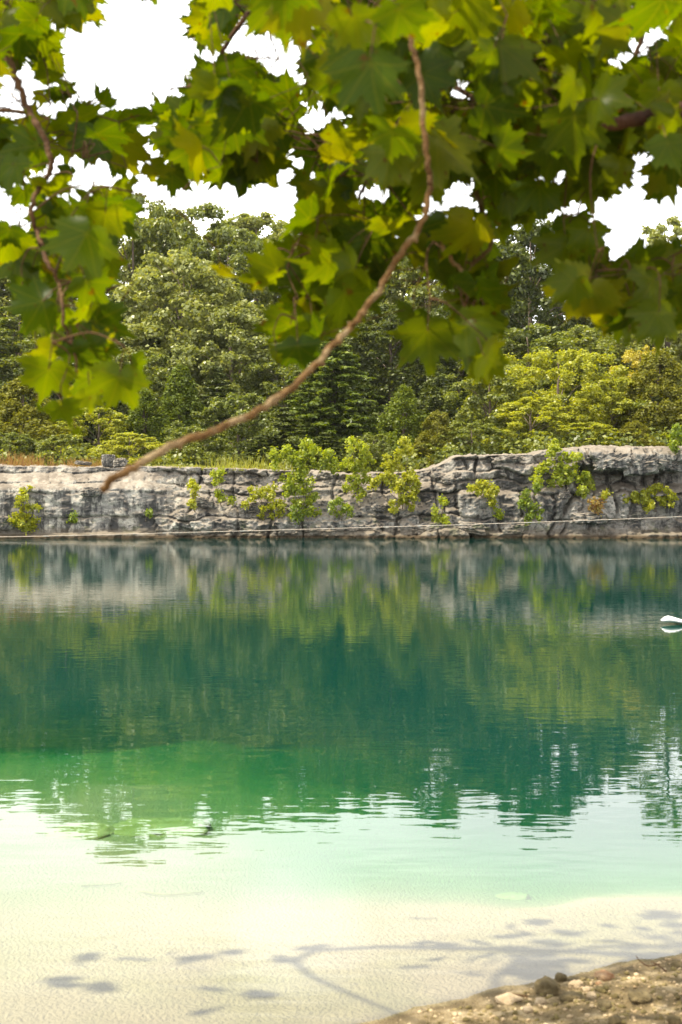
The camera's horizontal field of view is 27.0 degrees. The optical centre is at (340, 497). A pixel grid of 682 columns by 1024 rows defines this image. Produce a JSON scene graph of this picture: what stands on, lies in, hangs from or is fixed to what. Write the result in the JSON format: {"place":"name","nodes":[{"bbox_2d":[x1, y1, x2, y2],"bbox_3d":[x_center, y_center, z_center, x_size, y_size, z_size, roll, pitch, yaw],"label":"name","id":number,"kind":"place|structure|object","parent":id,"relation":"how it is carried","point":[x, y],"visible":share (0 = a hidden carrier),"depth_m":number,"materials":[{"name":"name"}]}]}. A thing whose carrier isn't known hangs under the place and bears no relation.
{"place":"outdoors","nodes":[
{"label":"outdoors","id":0,"kind":"place"},
{"bbox_2d":[0,538,681,857],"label":"water","id":1,"kind":"structure","parent":0,"point":[521,691],"depth_m":18.11,"materials":[{"name":"green liquid"}]},
{"bbox_2d":[7,516,681,536],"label":"rope","id":2,"kind":"object","parent":1,"relation":"on","point":[337,528],"visible":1,"depth_m":74.58,"materials":[{"name":"beige fabric"}]},
{"bbox_2d":[0,740,681,1023],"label":"ground","id":3,"kind":"structure","parent":0,"point":[301,909],"depth_m":7.60,"materials":[{"name":"beige sand"}]},
{"bbox_2d":[44,822,114,840],"bbox_3d":[-1.768,2.279,9.663,0.479,0.085,0.456,0,0,0],"label":"sunken rock","id":4,"kind":"object","parent":3,"relation":"on","point":[80,831],"visible":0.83,"depth_m":9.59,"materials":[{"name":"stone"}]},
{"bbox_2d":[112,817,210,836],"bbox_3d":[-1.253,2.288,9.849,0.709,0.073,0.542,0,0,0],"label":"sunken rock","id":5,"kind":"object","parent":3,"relation":"on","point":[161,827],"visible":0.94,"depth_m":9.75,"materials":[{"name":"stone"}]},
{"bbox_2d":[0,0,681,492],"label":"sycamore tree","id":6,"kind":"object","parent":3,"relation":"on","point":[550,92],"visible":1,"depth_m":3.59,"materials":[{"name":"green plant"}]},
{"bbox_2d":[495,992,522,1004],"bbox_3d":[0.719,2.163,6.126,0.114,0.032,0.104,0,0,-36],"label":"shore stone","id":7,"kind":"object","parent":3,"relation":"on","point":[508,998],"visible":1,"depth_m":6.11,"materials":[{"name":"beige stone"}]},
{"bbox_2d":[496,892,530,899],"bbox_3d":[0.995,2.310,8.220,0.209,0.040,0.138,0,0,0],"label":"sunken rock","id":8,"kind":"object","parent":3,"relation":"on","point":[515,896],"visible":0.84,"depth_m":8.20,"materials":[{"name":"stone"}]},
{"bbox_2d":[396,958,681,1023],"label":"gravel","id":9,"kind":"structure","parent":3,"relation":"on","point":[604,989],"depth_m":5.99,"materials":[{"name":"beige gravel"}]},
{"bbox_2d":[534,975,559,996],"bbox_3d":[0.900,2.147,6.216,0.110,0.095,0.120,0,0,-7],"label":"shore stone","id":10,"kind":"object","parent":3,"relation":"on","point":[546,985],"visible":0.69,"depth_m":6.17,"materials":[{"name":"stone"}]},
{"bbox_2d":[559,991,583,1001],"bbox_3d":[0.981,2.129,6.054,0.102,0.049,0.094,0,0,23],"label":"shore stone","id":11,"kind":"object","parent":3,"relation":"on","point":[568,996],"visible":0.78,"depth_m":6.03,"materials":[{"name":"beige stone"}]},
{"bbox_2d":[594,970,614,981],"bbox_3d":[1.188,2.160,6.414,0.082,0.050,0.094,0,0,-22],"label":"shore stone","id":12,"kind":"object","parent":3,"relation":"on","point":[604,975],"visible":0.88,"depth_m":6.39,"materials":[{"name":"beige stone"}]},
{"bbox_2d":[628,989,651,1003],"bbox_3d":[1.253,2.090,5.964,0.099,0.043,0.108,0,0,1],"label":"shore stone","id":13,"kind":"object","parent":3,"relation":"on","point":[639,996],"visible":1,"depth_m":5.94,"materials":[{"name":"beige stone"}]},
{"bbox_2d":[0,445,681,538],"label":"cliff","id":14,"kind":"structure","parent":0,"point":[121,506],"depth_m":77.69,"materials":[{"name":"stone"}]},
{"bbox_2d":[0,516,14,529],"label":"boulder","id":15,"kind":"object","parent":14,"relation":"on","point":[5,524],"visible":0.98,"depth_m":77.06,"materials":[{"name":"stone"}]},
{"bbox_2d":[7,485,43,534],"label":"ledge bush","id":16,"kind":"object","parent":14,"relation":"on","point":[26,523],"visible":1,"depth_m":76.97,"materials":[{"name":"green plant"}]},
{"bbox_2d":[0,451,52,465],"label":"dry grass","id":17,"kind":"structure","parent":14,"relation":"on","point":[16,463],"depth_m":81.16,"materials":[{"name":"beige plant"}]},
{"bbox_2d":[32,434,90,465],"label":"shrub","id":18,"kind":"object","parent":14,"relation":"on","point":[65,439],"visible":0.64,"depth_m":85.22,"materials":[{"name":"green plant"}]},
{"bbox_2d":[48,457,120,467],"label":"dry grass","id":19,"kind":"structure","parent":14,"relation":"on","point":[92,464],"depth_m":81.10,"materials":[{"name":"brown plant"}]},
{"bbox_2d":[79,487,101,496],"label":"boulder","id":20,"kind":"object","parent":14,"relation":"on","point":[90,491],"visible":0.96,"depth_m":77.03,"materials":[{"name":"stone"}]},
{"bbox_2d":[101,454,114,467],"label":"boulder","id":21,"kind":"object","parent":14,"relation":"on","point":[107,460],"visible":1,"depth_m":79.35,"materials":[{"name":"stone"}]},
{"bbox_2d":[87,431,177,466],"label":"shrub","id":22,"kind":"object","parent":14,"relation":"on","point":[108,446],"visible":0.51,"depth_m":85.71,"materials":[{"name":"green plant"}]},
{"bbox_2d":[135,426,231,466],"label":"shrub","id":23,"kind":"object","parent":14,"relation":"on","point":[196,445],"visible":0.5,"depth_m":85.68,"materials":[{"name":"green plant"}]},
{"bbox_2d":[186,477,200,511],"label":"ledge bush","id":24,"kind":"object","parent":14,"relation":"on","point":[194,488],"visible":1,"depth_m":77.28,"materials":[{"name":"green plant"}]},
{"bbox_2d":[152,463,256,470],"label":"grass","id":25,"kind":"structure","parent":14,"relation":"on","point":[202,467],"depth_m":80.41,"materials":[{"name":"plant"}]},
{"bbox_2d":[195,497,214,508],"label":"boulder","id":26,"kind":"object","parent":14,"relation":"on","point":[202,502],"visible":0.9,"depth_m":77.98,"materials":[{"name":"stone"}]},
{"bbox_2d":[209,466,236,506],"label":"ledge bush","id":27,"kind":"object","parent":14,"relation":"on","point":[219,496],"visible":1,"depth_m":77.95,"materials":[{"name":"green plant"}]},
{"bbox_2d":[198,453,292,470],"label":"dry grass","id":28,"kind":"structure","parent":14,"relation":"on","point":[245,464],"depth_m":81.86,"materials":[{"name":"green plant"}]},
{"bbox_2d":[239,502,262,512],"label":"boulder","id":29,"kind":"object","parent":14,"relation":"on","point":[253,509],"visible":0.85,"depth_m":78.04,"materials":[{"name":"stone"}]},
{"bbox_2d":[233,436,283,468],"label":"shrub","id":30,"kind":"object","parent":14,"relation":"on","point":[260,443],"visible":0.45,"depth_m":85.54,"materials":[{"name":"green plant"}]},
{"bbox_2d":[241,481,286,519],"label":"ledge bush","id":31,"kind":"object","parent":14,"relation":"on","point":[279,504],"visible":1,"depth_m":77.54,"materials":[{"name":"green plant"}]},
{"bbox_2d":[287,504,308,524],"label":"ledge bush","id":32,"kind":"object","parent":14,"relation":"on","point":[298,512],"visible":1,"depth_m":77.14,"materials":[{"name":"green plant"}]},
{"bbox_2d":[269,434,347,518],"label":"ledge bush","id":33,"kind":"object","parent":14,"relation":"on","point":[301,472],"visible":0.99,"depth_m":77.40,"materials":[{"name":"green plant"}]},
{"bbox_2d":[305,432,350,472],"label":"shrub","id":34,"kind":"object","parent":14,"relation":"on","point":[322,444],"visible":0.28,"depth_m":85.58,"materials":[{"name":"green plant"}]},
{"bbox_2d":[327,496,354,519],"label":"ledge bush","id":35,"kind":"object","parent":14,"relation":"on","point":[346,507],"visible":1,"depth_m":76.98,"materials":[{"name":"green plant"}]},
{"bbox_2d":[341,435,375,502],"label":"ledge bush","id":36,"kind":"object","parent":14,"relation":"on","point":[356,465],"visible":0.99,"depth_m":78.28,"materials":[{"name":"green plant"}]},
{"bbox_2d":[317,433,412,472],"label":"shrub","id":37,"kind":"object","parent":14,"relation":"on","point":[382,447],"visible":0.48,"depth_m":85.29,"materials":[{"name":"green plant"}]},
{"bbox_2d":[366,434,421,514],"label":"ledge bush","id":38,"kind":"object","parent":14,"relation":"on","point":[400,487],"visible":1,"depth_m":77.63,"materials":[{"name":"green plant"}]},
{"bbox_2d":[414,521,446,534],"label":"boulder","id":39,"kind":"object","parent":14,"relation":"on","point":[421,528],"visible":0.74,"depth_m":77.46,"materials":[{"name":"stone"}]},
{"bbox_2d":[431,494,450,526],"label":"ledge bush","id":40,"kind":"object","parent":14,"relation":"on","point":[443,501],"visible":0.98,"depth_m":77.34,"materials":[{"name":"green plant"}]},
{"bbox_2d":[453,520,485,535],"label":"boulder","id":41,"kind":"object","parent":14,"relation":"on","point":[478,528],"visible":0.87,"depth_m":77.15,"materials":[{"name":"stone"}]},
{"bbox_2d":[419,421,528,459],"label":"shrub","id":42,"kind":"object","parent":14,"relation":"on","point":[487,429],"visible":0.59,"depth_m":85.73,"materials":[{"name":"green plant"}]},
{"bbox_2d":[466,479,499,508],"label":"ledge bush","id":43,"kind":"object","parent":14,"relation":"on","point":[489,491],"visible":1,"depth_m":77.02,"materials":[{"name":"green plant"}]},
{"bbox_2d":[492,455,522,463],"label":"boulder","id":44,"kind":"object","parent":14,"relation":"on","point":[510,459],"visible":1,"depth_m":77.62,"materials":[{"name":"stone"}]},
{"bbox_2d":[501,524,524,534],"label":"boulder","id":45,"kind":"object","parent":14,"relation":"on","point":[517,529],"visible":1,"depth_m":76.87,"materials":[{"name":"stone"}]},
{"bbox_2d":[517,480,544,525],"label":"ledge bush","id":46,"kind":"object","parent":14,"relation":"on","point":[524,504],"visible":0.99,"depth_m":76.64,"materials":[{"name":"green plant"}]},
{"bbox_2d":[529,438,595,498],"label":"ledge bush","id":47,"kind":"object","parent":14,"relation":"on","point":[561,469],"visible":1,"depth_m":77.18,"materials":[{"name":"green plant"}]},
{"bbox_2d":[528,422,626,447],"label":"shrub","id":48,"kind":"object","parent":14,"relation":"on","point":[596,428],"visible":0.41,"depth_m":85.38,"materials":[{"name":"green plant"}]},
{"bbox_2d":[570,513,607,523],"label":"boulder","id":49,"kind":"object","parent":14,"relation":"on","point":[597,519],"visible":0.95,"depth_m":76.73,"materials":[{"name":"stone"}]},
{"bbox_2d":[587,496,606,515],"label":"ledge bush","id":50,"kind":"object","parent":14,"relation":"on","point":[597,508],"visible":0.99,"depth_m":76.61,"materials":[{"name":"orange plant"}]},
{"bbox_2d":[592,452,631,470],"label":"boulder","id":51,"kind":"object","parent":14,"relation":"on","point":[615,461],"visible":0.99,"depth_m":76.76,"materials":[{"name":"stone"}]},
{"bbox_2d":[617,511,647,522],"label":"boulder","id":52,"kind":"object","parent":14,"relation":"on","point":[642,514],"visible":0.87,"depth_m":77.37,"materials":[{"name":"stone"}]},
{"bbox_2d":[599,482,678,513],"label":"ledge bush","id":53,"kind":"object","parent":14,"relation":"on","point":[643,496],"visible":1,"depth_m":77.17,"materials":[{"name":"green plant"}]},
{"bbox_2d":[622,453,658,476],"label":"boulder","id":54,"kind":"object","parent":14,"relation":"on","point":[648,464],"visible":0.89,"depth_m":76.89,"materials":[{"name":"stone"}]},
{"bbox_2d":[614,420,666,446],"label":"shrub","id":55,"kind":"object","parent":14,"relation":"on","point":[634,425],"visible":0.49,"depth_m":85.96,"materials":[{"name":"green plant"}]},
{"bbox_2d":[657,457,681,471],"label":"boulder","id":56,"kind":"object","parent":14,"relation":"on","point":[665,464],"visible":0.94,"depth_m":77.04,"materials":[{"name":"stone"}]},
{"bbox_2d":[666,423,681,454],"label":"ledge bush","id":57,"kind":"object","parent":14,"relation":"on","point":[674,436],"visible":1,"depth_m":76.55,"materials":[{"name":"green plant"}]},
{"bbox_2d":[0,317,681,465],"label":"hill","id":58,"kind":"structure","parent":0,"point":[380,402],"depth_m":113.72,"materials":[{"name":"green plant"}]},
{"bbox_2d":[0,338,20,385],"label":"broadleaf tree","id":59,"kind":"object","parent":58,"relation":"on","point":[8,347],"visible":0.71,"depth_m":111.72,"materials":[{"name":"green plant"}]},
{"bbox_2d":[0,277,28,336],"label":"broadleaf tree","id":60,"kind":"object","parent":58,"relation":"on","point":[7,297],"visible":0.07,"depth_m":128.68,"materials":[{"name":"green plant"}]},
{"bbox_2d":[0,432,53,464],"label":"shrub","id":61,"kind":"object","parent":58,"relation":"on","point":[10,437],"visible":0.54,"depth_m":86.43,"materials":[{"name":"green plant"}]},
{"bbox_2d":[0,375,71,464],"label":"cedar tree","id":62,"kind":"object","parent":58,"relation":"on","point":[15,412],"visible":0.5,"depth_m":90.52,"materials":[{"name":"green plant"}]},
{"bbox_2d":[0,306,74,389],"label":"broadleaf tree","id":63,"kind":"object","parent":58,"relation":"on","point":[10,325],"visible":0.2,"depth_m":111.35,"materials":[{"name":"green plant"}]},
{"bbox_2d":[0,357,121,445],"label":"broadleaf tree","id":64,"kind":"object","parent":58,"relation":"on","point":[19,371],"visible":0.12,"depth_m":101.01,"materials":[{"name":"green plant"}]},
{"bbox_2d":[49,407,133,457],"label":"tree","id":65,"kind":"object","parent":58,"relation":"on","point":[104,425],"visible":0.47,"depth_m":92.43,"materials":[{"name":"green plant"}]},
{"bbox_2d":[62,297,174,363],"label":"broadleaf tree","id":66,"kind":"object","parent":58,"relation":"on","point":[158,342],"visible":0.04,"depth_m":112.73,"materials":[{"name":"green plant"}]},
{"bbox_2d":[75,191,198,345],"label":"broadleaf tree","id":67,"kind":"object","parent":58,"relation":"on","point":[148,229],"visible":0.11,"depth_m":121.97,"materials":[{"name":"green plant"}]},
{"bbox_2d":[74,209,201,297],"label":"broadleaf tree","id":68,"kind":"object","parent":58,"relation":"on","point":[135,263],"visible":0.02,"depth_m":127.91,"materials":[{"name":"green plant"}]},
{"bbox_2d":[93,350,190,436],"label":"broadleaf tree","id":69,"kind":"object","parent":58,"relation":"on","point":[155,358],"visible":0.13,"depth_m":103.18,"materials":[{"name":"green plant"}]},
{"bbox_2d":[116,388,171,463],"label":"cedar tree","id":70,"kind":"object","parent":58,"relation":"on","point":[138,418],"visible":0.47,"depth_m":93.30,"materials":[{"name":"green plant"}]},
{"bbox_2d":[135,363,225,455],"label":"cedar tree","id":71,"kind":"object","parent":58,"relation":"on","point":[179,386],"visible":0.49,"depth_m":94.20,"materials":[{"name":"green plant"}]},
{"bbox_2d":[99,246,266,391],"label":"broadleaf tree","id":72,"kind":"object","parent":58,"relation":"on","point":[200,274],"visible":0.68,"depth_m":109.36,"materials":[{"name":"green plant"}]},
{"bbox_2d":[130,201,261,350],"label":"broadleaf tree","id":73,"kind":"object","parent":58,"relation":"on","point":[208,210],"visible":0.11,"depth_m":125.47,"materials":[{"name":"green plant"}]},
{"bbox_2d":[149,305,285,420],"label":"broadleaf tree","id":74,"kind":"object","parent":58,"relation":"on","point":[236,339],"visible":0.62,"depth_m":105.78,"materials":[{"name":"green plant"}]},
{"bbox_2d":[192,366,253,442],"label":"conifer","id":75,"kind":"object","parent":58,"relation":"on","point":[216,390],"visible":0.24,"depth_m":100.51,"materials":[{"name":"green plant"}]},
{"bbox_2d":[176,224,276,369],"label":"broadleaf tree","id":76,"kind":"object","parent":58,"relation":"on","point":[249,241],"visible":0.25,"depth_m":120.46,"materials":[{"name":"green plant"}]},
{"bbox_2d":[160,392,301,461],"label":"tree","id":77,"kind":"object","parent":58,"relation":"on","point":[234,404],"visible":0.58,"depth_m":88.98,"materials":[{"name":"green plant"}]},
{"bbox_2d":[214,211,291,304],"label":"broadleaf tree","id":78,"kind":"object","parent":58,"relation":"on","point":[250,223],"visible":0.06,"depth_m":139.97,"materials":[{"name":"green plant"}]},
{"bbox_2d":[225,352,322,432],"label":"broadleaf tree","id":79,"kind":"object","parent":58,"relation":"on","point":[283,373],"visible":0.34,"depth_m":104.41,"materials":[{"name":"green plant"}]},
{"bbox_2d":[258,407,308,464],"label":"conifer","id":80,"kind":"object","parent":58,"relation":"on","point":[286,420],"visible":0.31,"depth_m":90.50,"materials":[{"name":"green plant"}]},
{"bbox_2d":[257,217,316,307],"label":"broadleaf tree","id":81,"kind":"object","parent":58,"relation":"on","point":[276,235],"visible":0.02,"depth_m":138.59,"materials":[{"name":"green plant"}]},
{"bbox_2d":[269,337,389,458],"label":"conifer","id":82,"kind":"object","parent":58,"relation":"on","point":[334,401],"visible":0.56,"depth_m":95.53,"materials":[{"name":"green plant"}]},
{"bbox_2d":[0,418,681,473],"bbox_3d":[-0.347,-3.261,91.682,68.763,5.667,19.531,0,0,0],"label":"undergrowth","id":83,"kind":"object","parent":58,"relation":"on","point":[413,463],"visible":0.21,"depth_m":84.44,"materials":[{"name":"green plant"}]},
{"bbox_2d":[0,334,681,444],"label":"undergrowth","id":84,"kind":"object","parent":58,"relation":"on","point":[370,360],"visible":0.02,"depth_m":110.90,"materials":[{"name":"green plant"}]},
{"bbox_2d":[347,258,443,365],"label":"broadleaf tree","id":85,"kind":"object","parent":58,"relation":"on","point":[395,297],"visible":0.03,"depth_m":123.86,"materials":[{"name":"green plant"}]},
{"bbox_2d":[341,303,461,402],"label":"broadleaf tree","id":86,"kind":"object","parent":58,"relation":"on","point":[369,330],"visible":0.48,"depth_m":111.61,"materials":[{"name":"green plant"}]},
{"bbox_2d":[375,383,439,464],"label":"cedar tree","id":87,"kind":"object","parent":58,"relation":"on","point":[402,401],"visible":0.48,"depth_m":89.32,"materials":[{"name":"green plant"}]},
{"bbox_2d":[372,257,464,373],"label":"broadleaf tree","id":88,"kind":"object","parent":58,"relation":"on","point":[420,291],"visible":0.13,"depth_m":119.11,"materials":[{"name":"green plant"}]},
{"bbox_2d":[400,409,474,465],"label":"cedar tree","id":89,"kind":"object","parent":58,"relation":"on","point":[440,424],"visible":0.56,"depth_m":87.31,"materials":[{"name":"green plant"}]},
{"bbox_2d":[404,363,481,432],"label":"conifer","id":90,"kind":"object","parent":58,"relation":"on","point":[436,385],"visible":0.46,"depth_m":100.06,"materials":[{"name":"green plant"}]},
{"bbox_2d":[408,305,535,399],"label":"broadleaf tree","id":91,"kind":"object","parent":58,"relation":"on","point":[454,365],"visible":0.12,"depth_m":110.36,"materials":[{"name":"green plant"}]},
{"bbox_2d":[439,364,591,451],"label":"tree","id":92,"kind":"object","parent":58,"relation":"on","point":[477,408],"visible":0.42,"depth_m":91.13,"materials":[{"name":"green plant"}]},
{"bbox_2d":[465,323,591,415],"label":"broadleaf tree","id":93,"kind":"object","parent":58,"relation":"on","point":[542,343],"visible":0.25,"depth_m":104.20,"materials":[{"name":"green plant"}]},
{"bbox_2d":[496,239,563,336],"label":"broadleaf tree","id":94,"kind":"object","parent":58,"relation":"on","point":[539,290],"visible":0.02,"depth_m":124.84,"materials":[{"name":"green plant"}]},
{"bbox_2d":[481,396,596,450],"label":"tree","id":95,"kind":"object","parent":58,"relation":"on","point":[557,418],"visible":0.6,"depth_m":87.92,"materials":[{"name":"green plant"}]},
{"bbox_2d":[493,220,592,360],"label":"broadleaf tree","id":96,"kind":"object","parent":58,"relation":"on","point":[541,273],"visible":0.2,"depth_m":117.23,"materials":[{"name":"green plant"}]},
{"bbox_2d":[488,347,650,437],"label":"tree","id":97,"kind":"object","parent":58,"relation":"on","point":[580,359],"visible":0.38,"depth_m":92.40,"materials":[{"name":"green plant"}]},
{"bbox_2d":[529,324,648,411],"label":"broadleaf tree","id":98,"kind":"object","parent":58,"relation":"on","point":[587,334],"visible":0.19,"depth_m":105.48,"materials":[{"name":"green plant"}]},
{"bbox_2d":[556,311,664,375],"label":"broadleaf tree","id":99,"kind":"object","parent":58,"relation":"on","point":[589,322],"visible":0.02,"depth_m":118.89,"materials":[{"name":"green plant"}]},
{"bbox_2d":[562,379,673,438],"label":"tree","id":100,"kind":"object","parent":58,"relation":"on","point":[608,402],"visible":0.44,"depth_m":91.39,"materials":[{"name":"green plant"}]},
{"bbox_2d":[582,330,681,399],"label":"broadleaf tree","id":101,"kind":"object","parent":58,"relation":"on","point":[677,343],"visible":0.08,"depth_m":105.10,"materials":[{"name":"green plant"}]},
{"bbox_2d":[608,345,660,411],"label":"tree","id":102,"kind":"object","parent":58,"relation":"on","point":[629,355],"visible":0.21,"depth_m":96.44,"materials":[{"name":"yellow plant"}]},
{"bbox_2d":[598,347,681,445],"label":"cedar tree","id":103,"kind":"object","parent":58,"relation":"on","point":[667,387],"visible":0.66,"depth_m":90.97,"materials":[{"name":"green plant"}]},
{"bbox_2d":[600,215,681,352],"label":"broadleaf tree","id":104,"kind":"object","parent":58,"relation":"on","point":[660,230],"visible":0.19,"depth_m":120.25,"materials":[{"name":"green plant"}]},
{"bbox_2d":[631,386,679,433],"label":"tree","id":105,"kind":"object","parent":58,"relation":"on","point":[655,399],"visible":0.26,"depth_m":90.38,"materials":[{"name":"green plant"}]},
{"bbox_2d":[0,0,681,322],"label":"sky","id":106,"kind":"structure","parent":0,"point":[141,49],"materials":[{"name":"white"}]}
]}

